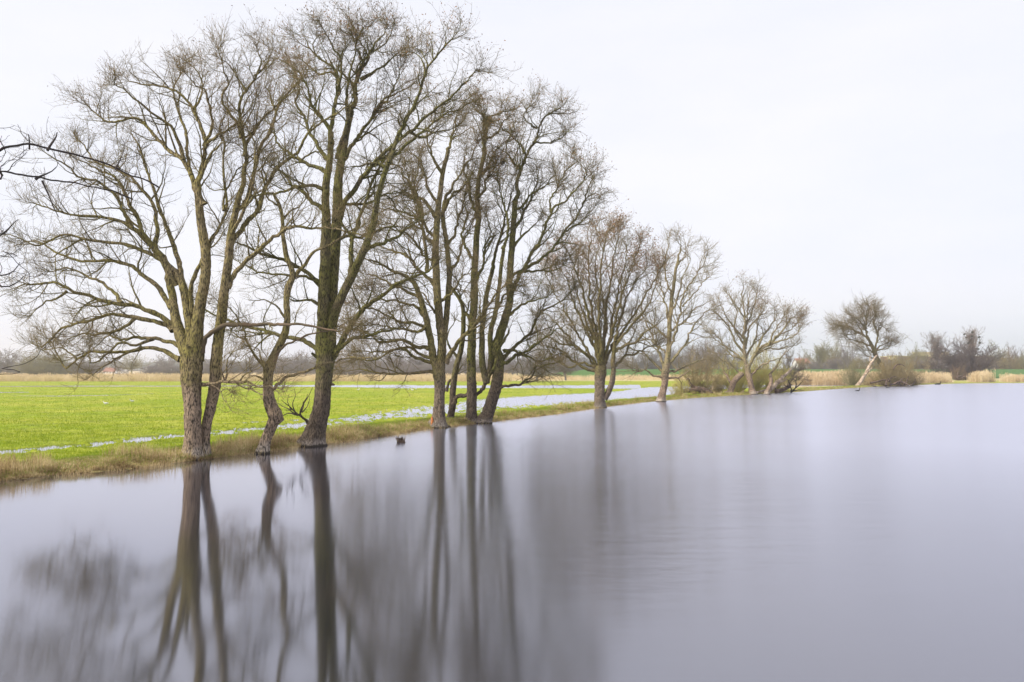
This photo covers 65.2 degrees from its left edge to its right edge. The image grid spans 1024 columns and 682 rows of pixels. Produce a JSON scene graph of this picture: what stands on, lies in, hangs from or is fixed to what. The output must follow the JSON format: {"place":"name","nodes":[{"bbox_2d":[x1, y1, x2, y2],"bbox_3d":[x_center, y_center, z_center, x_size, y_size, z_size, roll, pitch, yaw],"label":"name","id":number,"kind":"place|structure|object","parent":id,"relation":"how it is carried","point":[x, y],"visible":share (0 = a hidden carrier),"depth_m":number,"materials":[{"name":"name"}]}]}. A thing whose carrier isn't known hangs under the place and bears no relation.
{"place":"outdoors","nodes":[
{"label":"outdoors","id":0,"kind":"place"},
{"bbox_2d":[8,359,447,368],"bbox_3d":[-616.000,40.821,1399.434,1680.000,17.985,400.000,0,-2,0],"label":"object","id":1,"kind":"structure","parent":0,"point":[146,363],"depth_m":1331.18,"materials":[{"name":"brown wood"}]},
{"bbox_2d":[0,383,1023,681],"bbox_3d":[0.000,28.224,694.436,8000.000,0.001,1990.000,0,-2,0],"label":"water","id":2,"kind":"structure","parent":0,"point":[856,535],"depth_m":15.39,"materials":[{"name":"liquid"}]},
{"bbox_2d":[153,363,178,374],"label":"wood shrub","id":3,"kind":"object","parent":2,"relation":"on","point":[164,369],"visible":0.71,"depth_m":433.47,"materials":[{"name":"plant"}]},
{"bbox_2d":[222,360,244,373],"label":"wood shrub","id":4,"kind":"object","parent":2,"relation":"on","point":[237,367],"visible":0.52,"depth_m":438.92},
{"bbox_2d":[285,360,314,374],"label":"wood shrub","id":5,"kind":"object","parent":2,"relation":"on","point":[300,367],"visible":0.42,"depth_m":435.15,"materials":[{"name":"plant"}]},
{"bbox_2d":[395,436,405,442],"bbox_3d":[-5.339,4.878,38.418,0.568,0.646,0.335,0,-2,0],"label":"stump","id":6,"kind":"object","parent":2,"relation":"in","point":[400,440],"visible":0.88,"depth_m":38.34,"materials":[{"name":"brown wood"}]},
{"bbox_2d":[785,379,803,392],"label":"dead shrub","id":7,"kind":"object","parent":2,"relation":"on","point":[791,390],"visible":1,"depth_m":117.75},
{"bbox_2d":[892,354,915,368],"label":"wood shrub","id":8,"kind":"object","parent":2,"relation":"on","point":[906,362],"visible":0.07,"depth_m":371.31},
{"bbox_2d":[916,355,942,368],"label":"wood shrub","id":9,"kind":"object","parent":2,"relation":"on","point":[927,364],"visible":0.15,"depth_m":371.83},
{"bbox_2d":[966,368,995,381],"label":"reeds","id":10,"kind":"object","parent":2,"relation":"on","point":[981,376],"visible":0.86,"depth_m":215.65,"materials":[{"name":"plant"}]},
{"bbox_2d":[999,372,1023,381],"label":"reeds","id":11,"kind":"object","parent":2,"relation":"on","point":[1014,378],"visible":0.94,"depth_m":219.77,"materials":[{"name":"plant"}]},
{"bbox_2d":[0,369,1023,478],"bbox_3d":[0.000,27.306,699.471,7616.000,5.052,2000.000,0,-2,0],"label":"ground","id":12,"kind":"structure","parent":0,"point":[114,396],"depth_m":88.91,"materials":[{"name":"plant"}]},
{"bbox_2d":[0,347,28,372],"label":"distant tree","id":13,"kind":"object","parent":12,"relation":"on","point":[8,359],"visible":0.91,"depth_m":429.70,"materials":[{"name":"plant"}]},
{"bbox_2d":[12,352,60,374],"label":"distant tree","id":14,"kind":"object","parent":12,"relation":"on","point":[31,368],"visible":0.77,"depth_m":407.34,"materials":[{"name":"plant"}]},
{"bbox_2d":[35,353,76,374],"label":"distant tree","id":15,"kind":"object","parent":12,"relation":"on","point":[58,368],"visible":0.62,"depth_m":413.73,"materials":[{"name":"plant"}]},
{"bbox_2d":[0,117,158,374],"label":"overhanging tree","id":16,"kind":"object","parent":12,"relation":"on","point":[48,148],"visible":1,"depth_m":10.00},
{"bbox_2d":[61,355,104,373],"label":"distant tree","id":17,"kind":"object","parent":12,"relation":"on","point":[80,370],"visible":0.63,"depth_m":427.83,"materials":[{"name":"plant"}]},
{"bbox_2d":[89,359,110,372],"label":"distant tree","id":18,"kind":"object","parent":12,"relation":"on","point":[100,366],"visible":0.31,"depth_m":439.42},
{"bbox_2d":[102,367,120,373],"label":"house","id":19,"kind":"structure","parent":12,"relation":"on","point":[109,371],"depth_m":640.36,"materials":[{"name":"pink tile"}]},
{"bbox_2d":[116,353,154,373],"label":"distant tree","id":20,"kind":"object","parent":12,"relation":"on","point":[135,364],"visible":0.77,"depth_m":517.58,"materials":[{"name":"plant"}]},
{"bbox_2d":[135,364,161,374],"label":"wood shrub","id":21,"kind":"object","parent":12,"relation":"on","point":[149,371],"visible":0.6,"depth_m":438.48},
{"bbox_2d":[144,363,167,372],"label":"wood shrub","id":22,"kind":"object","parent":12,"relation":"on","point":[156,365],"visible":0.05,"depth_m":463.39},
{"bbox_2d":[145,352,179,368],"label":"distant tree","id":23,"kind":"object","parent":12,"relation":"on","point":[169,362],"visible":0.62,"depth_m":537.73,"materials":[{"name":"plant"}]},
{"bbox_2d":[0,4,384,459],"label":"bare tree","id":24,"kind":"object","parent":12,"relation":"on","point":[190,342],"visible":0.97,"depth_m":31.14,"materials":[{"name":"brown plant"}]},
{"bbox_2d":[202,364,209,374],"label":"wood shrub","id":25,"kind":"object","parent":12,"relation":"on","point":[207,370],"visible":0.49,"depth_m":429.02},
{"bbox_2d":[203,356,228,368],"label":"tree","id":26,"kind":"object","parent":12,"relation":"on","point":[205,360],"visible":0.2,"depth_m":437.62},
{"bbox_2d":[234,362,255,373],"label":"wood shrub","id":27,"kind":"object","parent":12,"relation":"on","point":[243,366],"visible":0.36,"depth_m":449.45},
{"bbox_2d":[235,355,259,373],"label":"tree","id":28,"kind":"object","parent":12,"relation":"on","point":[250,362],"visible":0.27,"depth_m":454.83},
{"bbox_2d":[0,372,512,381],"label":"reeds","id":29,"kind":"object","parent":12,"relation":"on","point":[44,377],"visible":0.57,"depth_m":231.13,"materials":[{"name":"plant"}]},
{"bbox_2d":[252,365,276,374],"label":"wood shrub","id":30,"kind":"object","parent":12,"relation":"on","point":[260,370],"visible":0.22,"depth_m":423.67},
{"bbox_2d":[259,364,285,373],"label":"wood shrub","id":31,"kind":"object","parent":12,"relation":"on","point":[280,368],"visible":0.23,"depth_m":433.26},
{"bbox_2d":[282,363,296,374],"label":"wood shrub","id":32,"kind":"object","parent":12,"relation":"on","point":[287,366],"visible":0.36,"depth_m":439.06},
{"bbox_2d":[284,349,313,369],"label":"tree","id":33,"kind":"object","parent":12,"relation":"on","point":[298,361],"visible":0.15,"depth_m":492.83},
{"bbox_2d":[290,350,315,368],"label":"tree","id":34,"kind":"object","parent":12,"relation":"on","point":[301,358],"visible":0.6,"depth_m":447.07,"materials":[{"name":"plant"}]},
{"bbox_2d":[225,172,398,453],"bbox_3d":[-8.547,-1.093,33.579,7.781,12.774,3.131,0,-2,-4],"label":"crooked tree","id":35,"kind":"object","parent":12,"relation":"on","point":[274,420],"visible":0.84,"depth_m":33.42,"materials":[{"name":"brown plant"}]},
{"bbox_2d":[333,365,351,375],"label":"wood shrub","id":36,"kind":"object","parent":12,"relation":"on","point":[343,371],"visible":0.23,"depth_m":437.24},
{"bbox_2d":[183,0,520,446],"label":"tall tree","id":37,"kind":"object","parent":12,"relation":"on","point":[326,350],"visible":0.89,"depth_m":36.70,"materials":[{"name":"brown plant"}]},
{"bbox_2d":[344,364,360,374],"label":"wood shrub","id":38,"kind":"object","parent":12,"relation":"on","point":[352,368],"visible":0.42,"depth_m":448.05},
{"bbox_2d":[351,361,384,374],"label":"wood shrub","id":39,"kind":"object","parent":12,"relation":"on","point":[371,366],"visible":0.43,"depth_m":448.88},
{"bbox_2d":[375,360,393,375],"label":"wood shrub","id":40,"kind":"object","parent":12,"relation":"on","point":[380,370],"visible":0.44,"depth_m":452.32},
{"bbox_2d":[372,355,397,366],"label":"tree","id":41,"kind":"object","parent":12,"relation":"on","point":[377,362],"visible":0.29,"depth_m":480.67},
{"bbox_2d":[386,364,402,374],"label":"wood shrub","id":42,"kind":"object","parent":12,"relation":"on","point":[400,368],"visible":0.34,"depth_m":427.70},
{"bbox_2d":[384,353,412,367],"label":"tree","id":43,"kind":"object","parent":12,"relation":"on","point":[397,360],"visible":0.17,"depth_m":478.63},
{"bbox_2d":[395,355,425,368],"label":"tree","id":44,"kind":"object","parent":12,"relation":"on","point":[408,363],"visible":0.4,"depth_m":449.35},
{"bbox_2d":[401,363,424,371],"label":"wood shrub","id":45,"kind":"object","parent":12,"relation":"on","point":[411,369],"visible":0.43,"depth_m":429.68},
{"bbox_2d":[406,350,428,367],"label":"tree","id":46,"kind":"object","parent":12,"relation":"on","point":[420,362],"visible":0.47,"depth_m":447.31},
{"bbox_2d":[308,84,533,428],"bbox_3d":[-5.938,-5.150,48.673,14.509,21.957,9.076,0,-2,0],"label":"bare tree","id":47,"kind":"object","parent":12,"relation":"on","point":[439,360],"visible":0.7,"depth_m":48.43,"materials":[{"name":"brown plant"}]},
{"bbox_2d":[0,385,860,480],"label":"dry bank grass","id":48,"kind":"structure","parent":12,"relation":"on","point":[126,462],"depth_m":33.48,"materials":[{"name":"plant"}]},
{"bbox_2d":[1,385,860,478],"bbox_3d":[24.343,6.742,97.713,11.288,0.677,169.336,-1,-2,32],"label":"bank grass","id":49,"kind":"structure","parent":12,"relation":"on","point":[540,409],"depth_m":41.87,"materials":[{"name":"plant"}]},
{"bbox_2d":[445,363,466,375],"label":"wood shrub","id":50,"kind":"object","parent":12,"relation":"on","point":[450,369],"visible":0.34,"depth_m":435.12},
{"bbox_2d":[445,351,466,368],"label":"tree","id":51,"kind":"object","parent":12,"relation":"on","point":[453,358],"visible":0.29,"depth_m":451.70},
{"bbox_2d":[420,285,521,417],"bbox_3d":[-2.177,0.739,52.732,6.925,10.475,4.544,-2,-3,44],"label":"leaning tree","id":52,"kind":"object","parent":12,"relation":"on","point":[452,382],"visible":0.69,"depth_m":52.54,"materials":[{"name":"brown plant"}]},
{"bbox_2d":[504,363,519,374],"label":"wood shrub","id":53,"kind":"object","parent":12,"relation":"on","point":[511,370],"visible":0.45,"depth_m":446.98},
{"bbox_2d":[505,359,524,370],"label":"tree","id":54,"kind":"object","parent":12,"relation":"on","point":[514,362],"visible":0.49,"depth_m":451.82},
{"bbox_2d":[516,361,531,374],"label":"wood shrub","id":55,"kind":"object","parent":12,"relation":"on","point":[525,373],"visible":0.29,"depth_m":446.32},
{"bbox_2d":[434,74,618,423],"bbox_3d":[0.946,-6.088,51.874,12.791,24.060,8.364,0,-2,0],"label":"twin stemmed tree","id":56,"kind":"object","parent":12,"relation":"on","point":[485,415],"visible":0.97,"depth_m":51.48,"materials":[{"name":"brown plant"}]},
{"bbox_2d":[515,344,570,381],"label":"distant tree","id":57,"kind":"object","parent":12,"relation":"on","point":[536,373],"visible":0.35,"depth_m":223.74,"materials":[{"name":"plant"}]},
{"bbox_2d":[550,348,582,379],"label":"distant tree","id":58,"kind":"object","parent":12,"relation":"on","point":[566,369],"visible":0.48,"depth_m":248.02,"materials":[{"name":"plant"}]},
{"bbox_2d":[523,199,687,407],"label":"fan shaped tree","id":59,"kind":"object","parent":12,"relation":"on","point":[593,329],"visible":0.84,"depth_m":72.53,"materials":[{"name":"brown plant"}]},
{"bbox_2d":[619,353,656,366],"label":"tree","id":60,"kind":"object","parent":12,"relation":"on","point":[636,359],"visible":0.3,"depth_m":474.35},
{"bbox_2d":[512,374,774,379],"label":"reeds","id":61,"kind":"object","parent":12,"relation":"on","point":[588,377],"visible":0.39,"depth_m":268.21,"materials":[{"name":"plant"}]},
{"bbox_2d":[633,349,660,368],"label":"tree","id":62,"kind":"object","parent":12,"relation":"on","point":[642,365],"visible":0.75,"depth_m":440.74,"materials":[{"name":"plant"}]},
{"bbox_2d":[639,350,663,368],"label":"tree","id":63,"kind":"object","parent":12,"relation":"on","point":[654,359],"visible":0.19,"depth_m":463.07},
{"bbox_2d":[607,220,724,401],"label":"pale tree","id":64,"kind":"object","parent":12,"relation":"on","point":[665,370],"visible":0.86,"depth_m":86.56,"materials":[{"name":"brown plant"}]},
{"bbox_2d":[652,351,682,367],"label":"tree","id":65,"kind":"object","parent":12,"relation":"on","point":[671,366],"visible":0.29,"depth_m":443.80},
{"bbox_2d":[668,370,693,395],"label":"willow shrub","id":66,"kind":"object","parent":12,"relation":"on","point":[678,387],"visible":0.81,"depth_m":99.69,"materials":[{"name":"plant"}]},
{"bbox_2d":[670,345,699,366],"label":"tree","id":67,"kind":"object","parent":12,"relation":"on","point":[681,361],"visible":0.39,"depth_m":442.48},
{"bbox_2d":[680,342,698,362],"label":"tree","id":68,"kind":"object","parent":12,"relation":"on","point":[687,354],"visible":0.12,"depth_m":489.24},
{"bbox_2d":[674,378,714,394],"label":"fallen trunk","id":69,"kind":"object","parent":12,"relation":"on","point":[702,390],"visible":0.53,"depth_m":106.83,"materials":[{"name":"brown wood"}]},
{"bbox_2d":[670,341,734,393],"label":"willow shrub","id":70,"kind":"object","parent":12,"relation":"on","point":[695,380],"visible":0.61,"depth_m":111.18,"materials":[{"name":"plant"}]},
{"bbox_2d":[685,335,724,379],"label":"distant tree","id":71,"kind":"object","parent":12,"relation":"on","point":[705,348],"visible":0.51,"depth_m":188.77,"materials":[{"name":"plant"}]},
{"bbox_2d":[695,344,723,365],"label":"tree","id":72,"kind":"object","parent":12,"relation":"on","point":[699,349],"visible":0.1,"depth_m":524.60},
{"bbox_2d":[706,369,731,392],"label":"willow shrub","id":73,"kind":"object","parent":12,"relation":"on","point":[721,388],"visible":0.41,"depth_m":116.05,"materials":[{"name":"plant"}]},
{"bbox_2d":[713,343,735,368],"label":"tree","id":74,"kind":"object","parent":12,"relation":"on","point":[722,356],"visible":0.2,"depth_m":468.12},
{"bbox_2d":[724,345,750,366],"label":"tree","id":75,"kind":"object","parent":12,"relation":"on","point":[737,359],"visible":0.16,"depth_m":477.23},
{"bbox_2d":[713,348,764,391],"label":"willow shrub","id":76,"kind":"object","parent":12,"relation":"on","point":[741,382],"visible":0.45,"depth_m":116.25,"materials":[{"name":"plant"}]},
{"bbox_2d":[735,334,773,390],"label":"willow shrub","id":77,"kind":"object","parent":12,"relation":"on","point":[757,385],"visible":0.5,"depth_m":119.12,"materials":[{"name":"plant"}]},
{"bbox_2d":[699,269,812,394],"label":"old willow","id":78,"kind":"object","parent":12,"relation":"on","point":[748,373],"visible":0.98,"depth_m":112.39,"materials":[{"name":"brown plant"}]},
{"bbox_2d":[747,353,802,392],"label":"willow shrub","id":79,"kind":"object","parent":12,"relation":"on","point":[779,374],"visible":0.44,"depth_m":120.09,"materials":[{"name":"plant"}]},
{"bbox_2d":[761,368,791,392],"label":"slanting log","id":80,"kind":"object","parent":12,"relation":"on","point":[778,381],"visible":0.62,"depth_m":116.26,"materials":[{"name":"brown wood"}]},
{"bbox_2d":[774,379,791,392],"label":"dark log","id":81,"kind":"object","parent":12,"relation":"on","point":[779,390],"visible":0.81,"depth_m":117.96,"materials":[{"name":"brown wood"}]},
{"bbox_2d":[773,350,813,384],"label":"bush","id":82,"kind":"object","parent":12,"relation":"on","point":[794,373],"visible":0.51,"depth_m":149.32,"materials":[{"name":"plant"}]},
{"bbox_2d":[792,357,809,366],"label":"house","id":83,"kind":"structure","parent":12,"relation":"on","point":[794,362],"depth_m":473.63,"materials":[{"name":"white tile"}]},
{"bbox_2d":[791,353,813,368],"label":"wood shrub","id":84,"kind":"object","parent":12,"relation":"on","point":[802,362],"visible":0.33,"depth_m":376.80,"materials":[{"name":"plant"}]},
{"bbox_2d":[802,339,834,363],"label":"distant tree","id":85,"kind":"object","parent":12,"relation":"on","point":[817,352],"visible":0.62,"depth_m":398.15,"materials":[{"name":"plant"}]},
{"bbox_2d":[807,359,830,368],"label":"wood shrub","id":86,"kind":"object","parent":12,"relation":"on","point":[816,365],"visible":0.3,"depth_m":365.06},
{"bbox_2d":[777,369,860,384],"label":"reeds","id":87,"kind":"object","parent":12,"relation":"on","point":[827,377],"visible":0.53,"depth_m":177.89,"materials":[{"name":"plant"}]},
{"bbox_2d":[815,340,848,368],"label":"distant tree","id":88,"kind":"object","parent":12,"relation":"on","point":[837,351],"visible":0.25,"depth_m":388.16,"materials":[{"name":"plant"}]},
{"bbox_2d":[824,353,841,368],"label":"wood shrub","id":89,"kind":"object","parent":12,"relation":"on","point":[832,360],"visible":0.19,"depth_m":380.55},
{"bbox_2d":[821,353,859,368],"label":"wood shrub","id":90,"kind":"object","parent":12,"relation":"on","point":[833,366],"visible":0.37,"depth_m":373.63,"materials":[{"name":"plant"}]},
{"bbox_2d":[836,343,866,363],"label":"distant tree","id":91,"kind":"object","parent":12,"relation":"on","point":[846,357],"visible":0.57,"depth_m":379.92,"materials":[{"name":"plant"}]},
{"bbox_2d":[835,354,870,385],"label":"willow shrub","id":92,"kind":"object","parent":12,"relation":"on","point":[853,379],"visible":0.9,"depth_m":171.36,"materials":[{"name":"plant"}]},
{"bbox_2d":[850,357,870,368],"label":"wood shrub","id":93,"kind":"object","parent":12,"relation":"on","point":[858,363],"visible":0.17,"depth_m":372.19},
{"bbox_2d":[820,292,907,371],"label":"leaning willow","id":94,"kind":"object","parent":12,"relation":"on","point":[848,327],"visible":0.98,"depth_m":174.86,"materials":[{"name":"brown plant"}]},
{"bbox_2d":[856,355,876,385],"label":"leaning tree trunk","id":95,"kind":"object","parent":12,"relation":"on","point":[864,375],"visible":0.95,"depth_m":160.28,"materials":[{"name":"brown wood"}]},
{"bbox_2d":[864,358,903,385],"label":"willow shrub","id":96,"kind":"object","parent":12,"relation":"on","point":[880,374],"visible":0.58,"depth_m":169.24,"materials":[{"name":"plant"}]},
{"bbox_2d":[867,364,915,386],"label":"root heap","id":97,"kind":"object","parent":12,"relation":"on","point":[888,380],"visible":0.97,"depth_m":163.81,"materials":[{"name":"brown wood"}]},
{"bbox_2d":[877,349,906,381],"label":"willow shrub","id":98,"kind":"object","parent":12,"relation":"on","point":[894,364],"visible":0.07,"depth_m":173.23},
{"bbox_2d":[870,347,933,385],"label":"willow shrub","id":99,"kind":"object","parent":12,"relation":"on","point":[908,369],"visible":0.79,"depth_m":167.16,"materials":[{"name":"plant"}]},
{"bbox_2d":[861,370,952,384],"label":"reeds","id":100,"kind":"object","parent":12,"relation":"on","point":[934,377],"visible":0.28,"depth_m":196.78,"materials":[{"name":"plant"}]},
{"bbox_2d":[901,368,925,385],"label":"willow shrub","id":101,"kind":"object","parent":12,"relation":"on","point":[916,382],"visible":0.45,"depth_m":170.75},
{"bbox_2d":[907,356,924,368],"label":"wood shrub","id":102,"kind":"object","parent":12,"relation":"on","point":[917,363],"visible":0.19,"depth_m":375.09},
{"bbox_2d":[906,341,928,366],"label":"distant tree","id":103,"kind":"object","parent":12,"relation":"on","point":[914,354],"visible":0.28,"depth_m":385.02,"materials":[{"name":"plant"}]},
{"bbox_2d":[920,330,954,361],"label":"distant tree","id":104,"kind":"object","parent":12,"relation":"on","point":[933,343],"visible":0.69,"depth_m":378.84,"materials":[{"name":"plant"}]},
{"bbox_2d":[950,362,968,380],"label":"willow shrub","id":105,"kind":"object","parent":12,"relation":"on","point":[959,373],"visible":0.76,"depth_m":249.19,"materials":[{"name":"plant"}]},
{"bbox_2d":[916,336,1006,379],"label":"distant tree","id":106,"kind":"object","parent":12,"relation":"on","point":[959,357],"visible":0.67,"depth_m":260.34,"materials":[{"name":"plant"}]},
{"bbox_2d":[954,324,984,362],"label":"mistletoe tree","id":107,"kind":"object","parent":12,"relation":"on","point":[968,334],"visible":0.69,"depth_m":300.17,"materials":[{"name":"plant"}]},
{"bbox_2d":[986,338,1012,367],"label":"distant tree","id":108,"kind":"object","parent":12,"relation":"on","point":[1002,354],"visible":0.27,"depth_m":385.26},
{"bbox_2d":[990,352,1023,368],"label":"wood shrub","id":109,"kind":"object","parent":12,"relation":"on","point":[1006,363],"visible":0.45,"depth_m":365.80,"materials":[{"name":"plant"}]},
{"bbox_2d":[996,341,1021,363],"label":"distant tree","id":110,"kind":"object","parent":12,"relation":"on","point":[1009,354],"visible":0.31,"depth_m":389.57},
{"bbox_2d":[1012,350,1023,368],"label":"wood shrub","id":111,"kind":"object","parent":12,"relation":"on","point":[1022,361],"visible":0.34,"depth_m":368.04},
{"bbox_2d":[0,0,1023,369],"label":"sky","id":112,"kind":"structure","parent":0,"point":[832,150],"materials":[{"name":"white"}]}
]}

